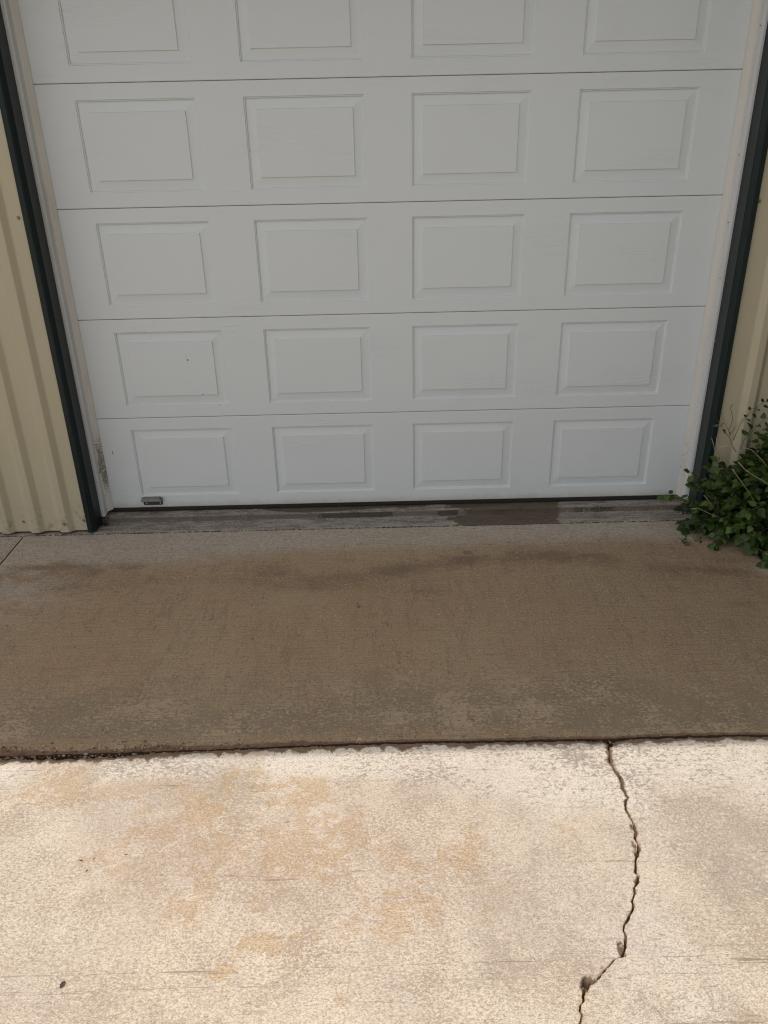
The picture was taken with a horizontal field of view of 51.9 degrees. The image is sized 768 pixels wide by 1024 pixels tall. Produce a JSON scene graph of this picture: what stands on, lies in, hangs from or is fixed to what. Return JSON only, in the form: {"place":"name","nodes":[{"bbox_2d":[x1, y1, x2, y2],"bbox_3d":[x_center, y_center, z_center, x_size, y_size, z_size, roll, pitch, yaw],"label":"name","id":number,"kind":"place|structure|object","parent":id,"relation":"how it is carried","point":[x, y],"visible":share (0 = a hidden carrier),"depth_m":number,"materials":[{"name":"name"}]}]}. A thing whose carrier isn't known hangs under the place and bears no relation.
{"place":"outdoors","nodes":[
{"label":"outdoors","id":0,"kind":"place"},
{"bbox_2d":[0,537,21,562],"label":"side slab","id":1,"kind":"structure","parent":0,"point":[7,545],"depth_m":3.65,"materials":[{"name":"grey concrete"}]},
{"bbox_2d":[0,736,767,1023],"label":"driveway","id":2,"kind":"structure","parent":0,"point":[585,882],"depth_m":1.98,"materials":[{"name":"concrete"}]},
{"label":"joint soil","id":3,"kind":"structure","parent":2,"relation":"on","visible":0},
{"bbox_2d":[0,728,753,760],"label":"joint gravel","id":4,"kind":"structure","parent":3,"relation":"on","point":[94,747],"depth_m":2.44,"materials":[{"name":"grey gravel"}]},
{"bbox_2d":[0,521,767,756],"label":"apron slab","id":5,"kind":"structure","parent":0,"point":[523,632],"depth_m":2.93,"materials":[{"name":"brown concrete"}]},
{"bbox_2d":[680,536,690,545],"bbox_3d":[1.351,0.129,3.534,0.038,0.041,0.065,-1,26,0],"label":"sprig","id":6,"kind":"object","parent":5,"relation":"on","point":[689,543],"visible":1,"depth_m":3.53,"materials":[{"name":"green plant"}]},
{"bbox_2d":[756,553,767,568],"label":"weed","id":7,"kind":"object","parent":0,"point":[761,565],"visible":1,"depth_m":3.32,"materials":[{"name":"green plant"}]},
{"label":"ground","id":8,"kind":"structure","parent":0,"visible":0},
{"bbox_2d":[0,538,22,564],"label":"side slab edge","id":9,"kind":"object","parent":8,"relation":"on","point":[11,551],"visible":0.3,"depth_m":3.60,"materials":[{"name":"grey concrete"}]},
{"bbox_2d":[0,0,767,537],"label":"metal building","id":10,"kind":"structure","parent":8,"relation":"on","point":[52,474],"depth_m":3.44,"materials":[{"name":"beige metal"}]},
{"bbox_2d":[17,0,752,510],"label":"garage door","id":11,"kind":"structure","parent":10,"relation":"attached to","point":[351,252],"depth_m":3.30,"materials":[{"name":"white metal"}]},
{"bbox_2d":[0,734,767,760],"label":"apron slab edge","id":12,"kind":"object","parent":8,"relation":"on","point":[71,756],"visible":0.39,"depth_m":2.44,"materials":[{"name":"grey concrete"}]},
{"bbox_2d":[657,398,767,559],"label":"shrub","id":13,"kind":"object","parent":8,"relation":"on","point":[741,515],"visible":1,"depth_m":3.45,"materials":[{"name":"green plant"}]},
{"bbox_2d":[758,545,767,562],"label":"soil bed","id":14,"kind":"object","parent":8,"relation":"on","point":[760,554],"visible":0.02,"depth_m":3.50,"materials":[{"name":"brown soil"}]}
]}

